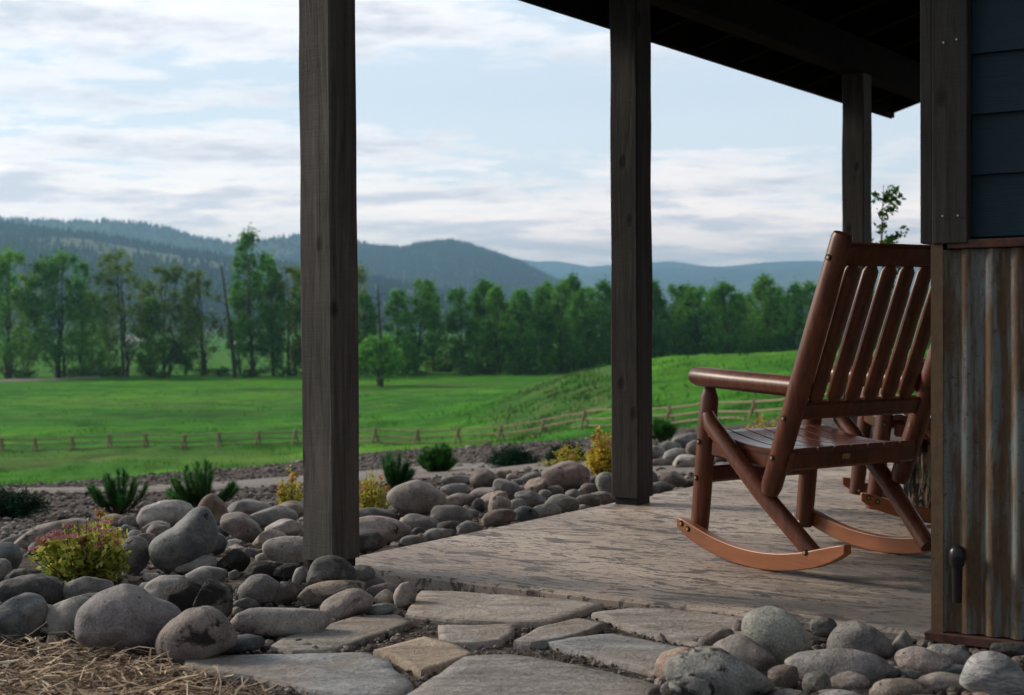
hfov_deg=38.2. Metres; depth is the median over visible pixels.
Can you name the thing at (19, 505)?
juniper
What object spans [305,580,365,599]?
river rock
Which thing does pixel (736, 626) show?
river rock
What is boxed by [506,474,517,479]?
river rock
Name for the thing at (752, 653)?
river rock
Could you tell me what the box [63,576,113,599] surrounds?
river rock
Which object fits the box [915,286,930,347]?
cottonwood tree
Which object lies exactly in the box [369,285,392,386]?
dead tree
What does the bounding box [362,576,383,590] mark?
river rock
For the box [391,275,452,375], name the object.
cottonwood tree
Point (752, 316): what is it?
cottonwood tree
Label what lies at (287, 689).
joint gravel
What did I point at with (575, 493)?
river rock
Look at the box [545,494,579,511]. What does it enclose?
river rock
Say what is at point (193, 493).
dwarf pine
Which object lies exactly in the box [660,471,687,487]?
river rock
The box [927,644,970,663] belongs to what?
river rock
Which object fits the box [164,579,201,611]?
river rock
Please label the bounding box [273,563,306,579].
river rock
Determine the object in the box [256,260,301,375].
cottonwood tree
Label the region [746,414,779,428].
golden shrub
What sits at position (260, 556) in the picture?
river rock
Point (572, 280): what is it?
cottonwood tree
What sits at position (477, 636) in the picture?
flagstone
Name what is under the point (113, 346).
cottonwood tree
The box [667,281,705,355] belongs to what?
cottonwood tree
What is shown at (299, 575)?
river rock
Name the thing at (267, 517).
river rock
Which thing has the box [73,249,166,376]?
cottonwood tree
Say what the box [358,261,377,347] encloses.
cottonwood tree
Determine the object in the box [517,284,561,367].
cottonwood tree
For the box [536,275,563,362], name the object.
cottonwood tree
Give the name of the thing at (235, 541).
river rock
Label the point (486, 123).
sky
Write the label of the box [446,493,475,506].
river rock
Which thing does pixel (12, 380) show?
river bank
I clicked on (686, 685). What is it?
river rock
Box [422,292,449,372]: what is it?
cottonwood tree
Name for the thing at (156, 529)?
river rock
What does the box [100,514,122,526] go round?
river rock
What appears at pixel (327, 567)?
river rock
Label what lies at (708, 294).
cottonwood tree
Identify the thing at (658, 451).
river rock
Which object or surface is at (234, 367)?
dead tree
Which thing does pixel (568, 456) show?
golden shrub
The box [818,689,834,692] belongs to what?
river rock
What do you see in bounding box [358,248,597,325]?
hill
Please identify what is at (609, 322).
cottonwood tree
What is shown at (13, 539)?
river rock
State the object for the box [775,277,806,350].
cottonwood tree
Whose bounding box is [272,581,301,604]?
river rock
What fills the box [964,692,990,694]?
river rock
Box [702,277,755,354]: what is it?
cottonwood tree
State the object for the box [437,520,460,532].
river rock
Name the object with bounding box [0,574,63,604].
river rock
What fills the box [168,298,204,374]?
cottonwood tree
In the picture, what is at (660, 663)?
river rock
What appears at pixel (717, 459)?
river rock
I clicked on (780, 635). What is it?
river rock
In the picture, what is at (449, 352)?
willow bush
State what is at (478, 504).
river rock
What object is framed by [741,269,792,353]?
cottonwood tree
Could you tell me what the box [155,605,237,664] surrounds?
river rock
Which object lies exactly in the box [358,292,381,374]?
cottonwood tree
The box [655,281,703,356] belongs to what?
cottonwood tree
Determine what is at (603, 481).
river rock
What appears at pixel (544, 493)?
river rock
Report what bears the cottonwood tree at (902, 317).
on the ground at (176, 387)
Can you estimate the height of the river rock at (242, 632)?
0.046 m
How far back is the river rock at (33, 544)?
6.64 m
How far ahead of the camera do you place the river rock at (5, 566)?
5.41 m
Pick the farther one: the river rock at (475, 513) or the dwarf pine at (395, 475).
the dwarf pine at (395, 475)
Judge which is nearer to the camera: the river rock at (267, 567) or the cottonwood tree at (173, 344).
the river rock at (267, 567)
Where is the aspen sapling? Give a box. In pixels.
[871,185,915,395]
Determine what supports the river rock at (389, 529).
on the ground at (176, 387)
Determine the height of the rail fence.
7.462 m
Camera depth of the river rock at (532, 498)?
8.05 m
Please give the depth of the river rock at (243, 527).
6.98 m
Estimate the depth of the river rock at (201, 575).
5.15 m
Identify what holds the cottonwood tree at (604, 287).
on the ground at (176, 387)
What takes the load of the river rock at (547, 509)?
on the ground at (176, 387)
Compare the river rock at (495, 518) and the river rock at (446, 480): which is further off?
the river rock at (446, 480)
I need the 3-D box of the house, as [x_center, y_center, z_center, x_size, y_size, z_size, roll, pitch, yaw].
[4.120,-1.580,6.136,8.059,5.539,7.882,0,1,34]
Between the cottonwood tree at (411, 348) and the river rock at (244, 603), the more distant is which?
the cottonwood tree at (411, 348)
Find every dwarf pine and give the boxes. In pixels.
[83,467,149,513]
[164,456,242,506]
[379,451,416,488]
[413,440,459,471]
[652,416,679,441]
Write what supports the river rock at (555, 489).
on the ground at (176, 387)
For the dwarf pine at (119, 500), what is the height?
0.336 m
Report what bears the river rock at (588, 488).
on the ground at (176, 387)
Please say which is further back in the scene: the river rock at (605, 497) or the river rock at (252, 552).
the river rock at (605, 497)
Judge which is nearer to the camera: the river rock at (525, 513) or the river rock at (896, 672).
the river rock at (896, 672)
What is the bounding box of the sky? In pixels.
[0,0,924,266]
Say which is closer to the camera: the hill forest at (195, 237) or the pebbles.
the pebbles
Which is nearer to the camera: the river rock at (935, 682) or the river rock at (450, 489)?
the river rock at (935, 682)
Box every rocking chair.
[677,231,930,570]
[842,356,930,522]
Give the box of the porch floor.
[355,463,989,650]
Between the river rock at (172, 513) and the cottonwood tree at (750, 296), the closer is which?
the river rock at (172, 513)
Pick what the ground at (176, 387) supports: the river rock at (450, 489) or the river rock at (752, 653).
the river rock at (450, 489)
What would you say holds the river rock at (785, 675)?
on the pebbles
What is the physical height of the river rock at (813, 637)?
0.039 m
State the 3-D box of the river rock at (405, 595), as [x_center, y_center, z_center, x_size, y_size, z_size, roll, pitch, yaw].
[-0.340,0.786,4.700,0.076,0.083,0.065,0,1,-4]
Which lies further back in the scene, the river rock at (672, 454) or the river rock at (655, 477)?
the river rock at (672, 454)
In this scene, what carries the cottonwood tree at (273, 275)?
on the ground at (176, 387)
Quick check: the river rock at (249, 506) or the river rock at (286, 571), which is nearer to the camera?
the river rock at (286, 571)
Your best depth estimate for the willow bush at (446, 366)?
283.96 m
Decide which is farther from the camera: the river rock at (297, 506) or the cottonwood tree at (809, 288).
the cottonwood tree at (809, 288)
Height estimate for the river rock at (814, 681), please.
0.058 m
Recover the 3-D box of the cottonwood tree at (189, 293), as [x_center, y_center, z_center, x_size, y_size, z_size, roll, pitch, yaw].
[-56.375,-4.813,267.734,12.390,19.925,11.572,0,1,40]
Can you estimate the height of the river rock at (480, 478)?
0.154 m
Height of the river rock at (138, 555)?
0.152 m
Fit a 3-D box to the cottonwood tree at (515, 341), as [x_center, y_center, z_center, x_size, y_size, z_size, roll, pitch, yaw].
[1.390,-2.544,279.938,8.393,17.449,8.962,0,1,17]
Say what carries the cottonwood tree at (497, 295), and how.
on the ground at (176, 387)
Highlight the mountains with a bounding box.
[519,259,919,276]
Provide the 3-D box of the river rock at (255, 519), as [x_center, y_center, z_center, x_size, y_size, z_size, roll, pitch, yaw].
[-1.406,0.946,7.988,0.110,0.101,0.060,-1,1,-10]
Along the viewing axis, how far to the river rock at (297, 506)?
8.89 m
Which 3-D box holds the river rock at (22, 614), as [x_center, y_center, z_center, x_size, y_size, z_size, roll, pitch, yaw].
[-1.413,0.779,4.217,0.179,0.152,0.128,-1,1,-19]
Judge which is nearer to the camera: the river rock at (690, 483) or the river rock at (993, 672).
the river rock at (993, 672)
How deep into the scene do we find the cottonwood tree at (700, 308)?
294.19 m
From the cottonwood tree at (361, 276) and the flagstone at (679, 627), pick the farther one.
the cottonwood tree at (361, 276)
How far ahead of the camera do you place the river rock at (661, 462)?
10.83 m
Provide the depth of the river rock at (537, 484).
8.65 m
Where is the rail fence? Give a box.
[0,393,898,451]
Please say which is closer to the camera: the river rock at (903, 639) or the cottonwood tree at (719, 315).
the river rock at (903, 639)
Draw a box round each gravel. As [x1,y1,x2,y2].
[0,422,839,556]
[149,589,692,694]
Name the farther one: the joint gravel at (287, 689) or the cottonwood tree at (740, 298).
the cottonwood tree at (740, 298)
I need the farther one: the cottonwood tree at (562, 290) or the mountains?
the mountains
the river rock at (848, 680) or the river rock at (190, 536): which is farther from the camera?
the river rock at (190, 536)
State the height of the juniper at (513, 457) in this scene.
0.294 m
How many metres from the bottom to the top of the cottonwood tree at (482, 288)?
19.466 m
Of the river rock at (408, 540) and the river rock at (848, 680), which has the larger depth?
the river rock at (408, 540)
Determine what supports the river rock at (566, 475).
on the ground at (176, 387)
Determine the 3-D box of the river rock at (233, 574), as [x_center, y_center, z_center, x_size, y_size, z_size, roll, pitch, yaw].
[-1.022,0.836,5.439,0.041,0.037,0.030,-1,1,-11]
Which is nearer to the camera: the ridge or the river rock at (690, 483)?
the river rock at (690, 483)
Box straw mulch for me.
[0,623,277,694]
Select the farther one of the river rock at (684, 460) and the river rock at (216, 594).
the river rock at (684, 460)
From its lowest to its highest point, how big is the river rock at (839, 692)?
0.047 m
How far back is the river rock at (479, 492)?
8.76 m
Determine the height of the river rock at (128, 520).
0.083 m
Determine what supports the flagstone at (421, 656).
on the ground at (176, 387)
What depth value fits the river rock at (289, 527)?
7.37 m
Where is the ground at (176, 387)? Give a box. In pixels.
[0,325,1023,694]
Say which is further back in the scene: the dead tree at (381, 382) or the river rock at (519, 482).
the dead tree at (381, 382)
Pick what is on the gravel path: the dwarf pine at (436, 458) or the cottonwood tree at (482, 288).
the dwarf pine at (436, 458)
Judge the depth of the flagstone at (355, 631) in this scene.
4.20 m
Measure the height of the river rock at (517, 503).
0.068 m
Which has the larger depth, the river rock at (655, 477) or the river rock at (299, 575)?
the river rock at (655, 477)
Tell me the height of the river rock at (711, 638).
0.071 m
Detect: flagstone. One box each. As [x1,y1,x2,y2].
[183,652,413,694]
[269,614,412,653]
[373,636,473,677]
[404,591,603,627]
[407,654,657,694]
[438,624,514,648]
[513,618,606,649]
[547,634,679,676]
[591,607,742,646]
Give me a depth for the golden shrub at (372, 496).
8.78 m
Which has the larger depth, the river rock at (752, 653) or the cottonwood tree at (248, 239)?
the cottonwood tree at (248, 239)
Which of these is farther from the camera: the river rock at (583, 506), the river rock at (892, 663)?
the river rock at (583, 506)
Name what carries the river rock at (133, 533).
on the ground at (176, 387)
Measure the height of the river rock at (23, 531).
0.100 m
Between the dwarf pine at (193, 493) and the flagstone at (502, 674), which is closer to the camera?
the flagstone at (502, 674)
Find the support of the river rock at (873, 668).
on the pebbles
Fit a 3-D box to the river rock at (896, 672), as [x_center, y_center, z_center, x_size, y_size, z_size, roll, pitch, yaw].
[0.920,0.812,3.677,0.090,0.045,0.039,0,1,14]
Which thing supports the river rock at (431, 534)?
on the ground at (176, 387)
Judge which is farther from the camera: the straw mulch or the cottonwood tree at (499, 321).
the cottonwood tree at (499, 321)
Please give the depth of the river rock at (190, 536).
5.58 m
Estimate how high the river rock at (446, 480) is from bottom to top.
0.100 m
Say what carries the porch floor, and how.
on the ground at (176, 387)
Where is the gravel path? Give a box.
[0,461,719,492]
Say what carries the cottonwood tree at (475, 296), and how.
on the ground at (176, 387)
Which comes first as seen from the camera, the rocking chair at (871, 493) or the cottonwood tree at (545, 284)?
the rocking chair at (871, 493)
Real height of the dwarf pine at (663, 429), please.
0.353 m
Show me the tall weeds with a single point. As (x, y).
(577, 398)
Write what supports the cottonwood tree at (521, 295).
on the ground at (176, 387)
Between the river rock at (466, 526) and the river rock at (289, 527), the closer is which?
the river rock at (466, 526)
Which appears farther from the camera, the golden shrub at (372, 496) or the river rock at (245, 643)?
the golden shrub at (372, 496)
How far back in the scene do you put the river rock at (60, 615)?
4.21 m
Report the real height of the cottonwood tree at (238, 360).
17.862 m
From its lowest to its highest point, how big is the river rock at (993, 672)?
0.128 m
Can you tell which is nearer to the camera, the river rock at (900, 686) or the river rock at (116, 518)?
the river rock at (900, 686)
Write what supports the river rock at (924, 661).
on the ground at (176, 387)
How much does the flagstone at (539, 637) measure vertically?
0.078 m
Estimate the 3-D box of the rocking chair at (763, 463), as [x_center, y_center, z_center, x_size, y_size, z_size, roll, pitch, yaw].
[1.129,0.189,5.356,0.742,1.163,0.867,-1,1,-34]
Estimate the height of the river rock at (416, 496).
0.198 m
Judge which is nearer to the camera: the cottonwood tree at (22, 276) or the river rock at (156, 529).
the river rock at (156, 529)
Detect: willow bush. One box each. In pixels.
[423,357,455,371]
[435,340,469,368]
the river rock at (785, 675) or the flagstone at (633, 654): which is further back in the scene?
the flagstone at (633, 654)
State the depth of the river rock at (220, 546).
6.43 m
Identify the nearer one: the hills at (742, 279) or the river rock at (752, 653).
the river rock at (752, 653)
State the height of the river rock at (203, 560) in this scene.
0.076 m
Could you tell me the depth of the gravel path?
13.59 m
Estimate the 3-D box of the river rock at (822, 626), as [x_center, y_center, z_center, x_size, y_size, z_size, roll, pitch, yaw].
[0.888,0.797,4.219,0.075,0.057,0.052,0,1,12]
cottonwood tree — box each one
[0,240,48,377]
[0,268,45,369]
[10,242,106,377]
[60,255,99,370]
[71,287,114,369]
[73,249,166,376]
[95,288,121,367]
[129,294,172,376]
[131,257,206,374]
[167,266,230,374]
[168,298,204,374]
[222,222,279,373]
[223,279,249,374]
[253,248,289,374]
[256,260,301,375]
[285,268,301,370]
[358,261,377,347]
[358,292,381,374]
[358,330,409,385]
[377,285,417,372]
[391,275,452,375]
[391,339,431,374]
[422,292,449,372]
[437,284,484,373]
[464,286,489,366]
[467,274,512,367]
[478,280,514,372]
[490,302,509,365]
[498,288,531,368]
[499,284,538,370]
[507,288,540,365]
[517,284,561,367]
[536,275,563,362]
[537,277,578,372]
[557,268,591,367]
[557,283,610,372]
[568,299,599,357]
[580,275,610,367]
[593,294,610,365]
[652,274,671,358]
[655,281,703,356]
[663,299,685,355]
[666,283,723,355]
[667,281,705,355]
[690,297,706,346]
[699,284,726,351]
[701,285,732,350]
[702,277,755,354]
[728,287,753,353]
[734,292,761,347]
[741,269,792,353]
[745,292,780,353]
[754,283,800,350]
[766,293,796,349]
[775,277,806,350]
[791,277,817,350]
[794,296,811,323]
[875,301,900,348]
[890,282,912,349]
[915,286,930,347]
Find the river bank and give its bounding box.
[0,376,99,381]
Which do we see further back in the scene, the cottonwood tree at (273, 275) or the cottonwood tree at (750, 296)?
the cottonwood tree at (750, 296)
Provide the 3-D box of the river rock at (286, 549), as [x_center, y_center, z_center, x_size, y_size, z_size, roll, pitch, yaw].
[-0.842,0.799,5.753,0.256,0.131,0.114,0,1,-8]
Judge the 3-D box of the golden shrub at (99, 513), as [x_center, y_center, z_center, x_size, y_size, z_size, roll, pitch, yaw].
[-1.637,0.776,6.007,0.167,0.248,0.134,-1,1,-19]
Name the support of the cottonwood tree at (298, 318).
on the ground at (176, 387)
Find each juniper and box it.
[0,481,54,518]
[482,443,542,466]
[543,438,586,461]
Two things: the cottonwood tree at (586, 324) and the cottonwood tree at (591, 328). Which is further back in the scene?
the cottonwood tree at (591, 328)
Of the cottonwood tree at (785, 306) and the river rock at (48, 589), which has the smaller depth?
the river rock at (48, 589)
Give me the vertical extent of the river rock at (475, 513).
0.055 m
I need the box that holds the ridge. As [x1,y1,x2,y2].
[3,221,299,262]
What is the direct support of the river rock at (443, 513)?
on the ground at (176, 387)
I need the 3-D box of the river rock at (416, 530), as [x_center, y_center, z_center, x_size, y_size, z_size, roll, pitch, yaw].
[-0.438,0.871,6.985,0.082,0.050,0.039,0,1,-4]
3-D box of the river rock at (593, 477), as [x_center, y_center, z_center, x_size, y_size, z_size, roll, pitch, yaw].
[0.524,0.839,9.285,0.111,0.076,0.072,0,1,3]
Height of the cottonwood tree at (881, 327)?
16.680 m
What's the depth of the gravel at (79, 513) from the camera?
13.16 m
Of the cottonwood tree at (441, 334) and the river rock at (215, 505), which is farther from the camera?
the cottonwood tree at (441, 334)
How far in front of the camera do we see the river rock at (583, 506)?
7.53 m
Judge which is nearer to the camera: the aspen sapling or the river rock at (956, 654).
the river rock at (956, 654)
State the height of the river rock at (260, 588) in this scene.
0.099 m
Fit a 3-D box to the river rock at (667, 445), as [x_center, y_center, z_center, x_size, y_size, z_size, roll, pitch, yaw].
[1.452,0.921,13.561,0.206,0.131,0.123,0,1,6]
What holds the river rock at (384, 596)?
on the ground at (176, 387)
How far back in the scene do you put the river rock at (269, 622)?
4.21 m
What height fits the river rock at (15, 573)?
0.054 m
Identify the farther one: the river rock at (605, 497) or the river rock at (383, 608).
the river rock at (605, 497)
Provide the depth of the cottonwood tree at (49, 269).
260.78 m
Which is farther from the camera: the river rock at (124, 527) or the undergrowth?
the undergrowth
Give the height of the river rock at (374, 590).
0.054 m
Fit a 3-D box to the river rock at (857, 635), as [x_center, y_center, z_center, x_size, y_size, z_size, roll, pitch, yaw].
[0.917,0.778,3.894,0.174,0.114,0.112,0,1,13]
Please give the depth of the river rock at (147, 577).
5.40 m
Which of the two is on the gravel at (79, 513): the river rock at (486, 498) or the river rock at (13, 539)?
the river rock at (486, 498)
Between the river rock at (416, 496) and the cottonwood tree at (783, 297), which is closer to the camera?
the river rock at (416, 496)
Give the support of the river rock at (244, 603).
on the ground at (176, 387)
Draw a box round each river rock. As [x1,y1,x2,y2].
[0,534,22,542]
[0,542,22,569]
[0,558,11,581]
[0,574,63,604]
[0,592,48,643]
[4,568,27,579]
[14,518,90,550]
[19,529,29,533]
[28,542,37,554]
[39,592,97,639]
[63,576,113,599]
[74,583,181,653]
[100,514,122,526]
[118,515,138,526]
[118,524,134,537]
[121,536,149,573]
[127,530,140,537]
[136,500,193,526]
[137,533,155,544]
[139,582,147,587]
[142,521,169,532]
[142,573,160,581]
[144,575,186,599]
[146,523,169,536]
[149,506,218,573]
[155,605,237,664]
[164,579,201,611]
[174,555,218,573]
[185,566,226,585]
[193,578,232,616]
[198,494,228,525]
[209,532,227,554]
[217,549,250,571]
[218,525,228,536]
[220,512,260,542]
[221,634,265,653]
[227,539,244,546]
[228,499,271,514]
[228,570,239,579]
[230,607,331,637]
[233,598,259,610]
[238,574,278,603]
[240,630,264,637]
[244,548,259,557]
[247,514,261,527]
[247,560,285,579]
[251,505,297,527]
[253,529,286,548]
[255,553,269,560]
[262,536,306,565]
[264,519,302,535]
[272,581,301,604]
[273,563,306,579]
[280,501,302,517]
[292,567,306,583]
[297,588,324,606]
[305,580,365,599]
[306,555,355,584]
[320,588,373,619]
[353,564,375,580]
[359,507,399,519]
[359,516,411,542]
[359,529,386,552]
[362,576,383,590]
[365,603,396,614]
[366,583,398,596]
[374,589,393,603]
[387,479,446,514]
[393,582,416,607]
[400,513,438,529]
[400,535,426,545]
[411,527,426,534]
[423,528,451,540]
[430,505,472,522]
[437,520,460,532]
[440,483,472,495]
[441,475,469,484]
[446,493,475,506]
[450,529,456,536]
[456,520,482,533]
[468,509,479,518]
[469,469,498,488]
[470,487,493,497]
[472,498,485,511]
[481,491,507,508]
[482,508,516,527]
[488,496,510,511]
[493,478,522,500]
[495,470,506,478]
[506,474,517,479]
[511,498,525,509]
[512,479,522,485]
[514,491,545,506]
[514,506,539,521]
[521,471,541,482]
[524,477,548,492]
[534,503,561,517]
[538,489,551,497]
[541,461,590,491]
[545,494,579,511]
[547,485,563,494]
[565,489,580,497]
[576,494,600,506]
[579,504,588,507]
[580,483,597,493]
[590,475,596,483]
[591,491,614,504]
[595,472,611,493]
[646,686,660,694]
[652,445,665,458]
[653,459,673,465]
[653,471,657,482]
[653,482,675,493]
[653,647,689,680]
[660,441,681,450]
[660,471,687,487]
[660,676,714,694]
[663,448,686,460]
[663,646,773,694]
[672,433,696,448]
[672,454,694,466]
[686,440,695,455]
[686,479,693,487]
[698,627,733,645]
[713,634,778,671]
[714,457,726,462]
[732,619,741,630]
[741,606,809,664]
[767,664,798,688]
[773,689,807,694]
[784,648,893,686]
[802,671,830,694]
[808,633,819,642]
[810,617,836,636]
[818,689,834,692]
[819,689,861,694]
[827,620,893,659]
[830,671,869,690]
[869,678,924,694]
[884,666,900,678]
[888,660,897,666]
[892,630,912,656]
[894,646,952,674]
[898,669,923,679]
[916,672,964,693]
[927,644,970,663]
[937,664,963,674]
[959,651,1023,694]
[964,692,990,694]
[989,642,1023,657]
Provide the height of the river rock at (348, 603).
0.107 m
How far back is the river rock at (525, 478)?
10.19 m
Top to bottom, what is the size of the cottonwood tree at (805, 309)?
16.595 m
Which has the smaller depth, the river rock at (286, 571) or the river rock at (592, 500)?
the river rock at (286, 571)
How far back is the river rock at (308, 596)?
4.75 m
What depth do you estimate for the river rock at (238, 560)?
5.59 m
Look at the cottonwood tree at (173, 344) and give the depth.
268.40 m
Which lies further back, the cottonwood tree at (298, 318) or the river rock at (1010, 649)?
the cottonwood tree at (298, 318)
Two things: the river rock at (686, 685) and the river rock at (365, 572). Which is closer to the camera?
the river rock at (686, 685)
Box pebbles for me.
[0,471,1023,694]
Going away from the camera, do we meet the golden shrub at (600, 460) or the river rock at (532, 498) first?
the river rock at (532, 498)
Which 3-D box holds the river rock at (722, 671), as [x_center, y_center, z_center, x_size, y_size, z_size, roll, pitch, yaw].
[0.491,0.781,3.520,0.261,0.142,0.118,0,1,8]
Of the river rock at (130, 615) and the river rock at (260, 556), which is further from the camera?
the river rock at (260, 556)
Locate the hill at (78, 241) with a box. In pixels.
[0,230,465,333]
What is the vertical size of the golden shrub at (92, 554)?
0.259 m
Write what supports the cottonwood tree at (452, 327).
on the ground at (176, 387)
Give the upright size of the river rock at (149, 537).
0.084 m
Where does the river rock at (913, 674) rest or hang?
on the pebbles
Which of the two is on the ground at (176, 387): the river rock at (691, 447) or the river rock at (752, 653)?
the river rock at (691, 447)
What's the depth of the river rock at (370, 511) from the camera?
7.91 m
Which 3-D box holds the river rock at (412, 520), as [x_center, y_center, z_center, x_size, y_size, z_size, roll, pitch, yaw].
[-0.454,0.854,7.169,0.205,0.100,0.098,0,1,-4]
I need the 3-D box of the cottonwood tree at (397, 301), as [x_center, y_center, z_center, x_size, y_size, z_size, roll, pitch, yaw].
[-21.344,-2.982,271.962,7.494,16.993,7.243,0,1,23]
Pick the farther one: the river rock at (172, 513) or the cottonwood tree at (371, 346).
the cottonwood tree at (371, 346)
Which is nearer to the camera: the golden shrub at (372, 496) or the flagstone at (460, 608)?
the flagstone at (460, 608)
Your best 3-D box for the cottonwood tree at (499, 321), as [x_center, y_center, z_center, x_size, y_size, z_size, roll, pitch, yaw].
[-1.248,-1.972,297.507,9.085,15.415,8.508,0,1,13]
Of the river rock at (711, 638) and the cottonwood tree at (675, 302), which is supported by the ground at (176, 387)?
the cottonwood tree at (675, 302)
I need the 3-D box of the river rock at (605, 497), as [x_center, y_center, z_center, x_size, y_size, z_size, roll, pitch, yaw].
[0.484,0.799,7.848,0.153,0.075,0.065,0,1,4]
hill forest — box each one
[0,215,299,260]
[0,217,566,328]
[279,238,608,314]
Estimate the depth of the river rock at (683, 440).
15.31 m
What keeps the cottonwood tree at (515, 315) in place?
on the ground at (176, 387)
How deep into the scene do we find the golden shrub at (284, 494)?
9.53 m
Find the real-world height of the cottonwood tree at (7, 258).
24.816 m
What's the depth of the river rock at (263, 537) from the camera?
6.53 m
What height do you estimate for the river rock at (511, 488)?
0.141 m
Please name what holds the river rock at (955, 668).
on the pebbles
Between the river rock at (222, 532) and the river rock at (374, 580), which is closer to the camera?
the river rock at (374, 580)
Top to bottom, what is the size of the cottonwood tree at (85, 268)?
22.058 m
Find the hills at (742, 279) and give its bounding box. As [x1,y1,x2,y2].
[556,266,930,321]
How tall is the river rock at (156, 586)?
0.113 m
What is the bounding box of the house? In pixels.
[299,0,1023,647]
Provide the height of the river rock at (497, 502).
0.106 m
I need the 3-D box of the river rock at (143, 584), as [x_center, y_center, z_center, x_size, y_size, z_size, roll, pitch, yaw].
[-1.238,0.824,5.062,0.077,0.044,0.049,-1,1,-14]
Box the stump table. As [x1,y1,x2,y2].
[903,421,930,507]
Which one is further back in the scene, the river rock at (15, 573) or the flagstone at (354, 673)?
the river rock at (15, 573)
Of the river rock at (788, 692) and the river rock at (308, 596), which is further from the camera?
the river rock at (308, 596)
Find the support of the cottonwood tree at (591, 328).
on the ground at (176, 387)
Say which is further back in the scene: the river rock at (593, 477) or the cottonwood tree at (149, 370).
the cottonwood tree at (149, 370)
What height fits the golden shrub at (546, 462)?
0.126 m
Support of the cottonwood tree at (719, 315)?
on the ground at (176, 387)
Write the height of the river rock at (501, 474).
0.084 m
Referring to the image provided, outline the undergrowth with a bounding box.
[0,355,684,377]
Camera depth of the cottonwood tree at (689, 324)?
270.77 m
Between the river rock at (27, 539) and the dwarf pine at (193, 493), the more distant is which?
the dwarf pine at (193, 493)
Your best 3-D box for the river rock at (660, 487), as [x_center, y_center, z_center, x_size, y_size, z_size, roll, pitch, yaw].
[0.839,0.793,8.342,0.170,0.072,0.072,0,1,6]
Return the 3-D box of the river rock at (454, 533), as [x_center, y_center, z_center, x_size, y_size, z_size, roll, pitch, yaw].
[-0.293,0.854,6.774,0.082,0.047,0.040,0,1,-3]
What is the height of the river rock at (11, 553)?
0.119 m
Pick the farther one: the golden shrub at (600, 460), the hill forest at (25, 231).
the hill forest at (25, 231)
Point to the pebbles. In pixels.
(924, 643)
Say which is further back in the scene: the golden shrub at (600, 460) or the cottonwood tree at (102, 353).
the cottonwood tree at (102, 353)
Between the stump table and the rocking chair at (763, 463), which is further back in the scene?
the stump table
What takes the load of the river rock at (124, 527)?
on the gravel at (79, 513)
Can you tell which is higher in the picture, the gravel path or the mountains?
the mountains
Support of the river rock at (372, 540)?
on the ground at (176, 387)
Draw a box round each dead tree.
[219,266,237,376]
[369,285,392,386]
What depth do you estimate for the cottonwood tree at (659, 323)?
267.43 m
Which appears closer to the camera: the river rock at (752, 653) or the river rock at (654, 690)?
the river rock at (654, 690)
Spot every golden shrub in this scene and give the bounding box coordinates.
[27,518,130,582]
[90,508,126,548]
[276,464,302,504]
[359,470,390,508]
[540,458,560,466]
[552,440,585,462]
[583,425,611,474]
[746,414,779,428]
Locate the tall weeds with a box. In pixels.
[455,349,794,443]
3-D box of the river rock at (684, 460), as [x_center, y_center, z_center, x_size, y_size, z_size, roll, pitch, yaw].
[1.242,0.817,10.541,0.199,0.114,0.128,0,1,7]

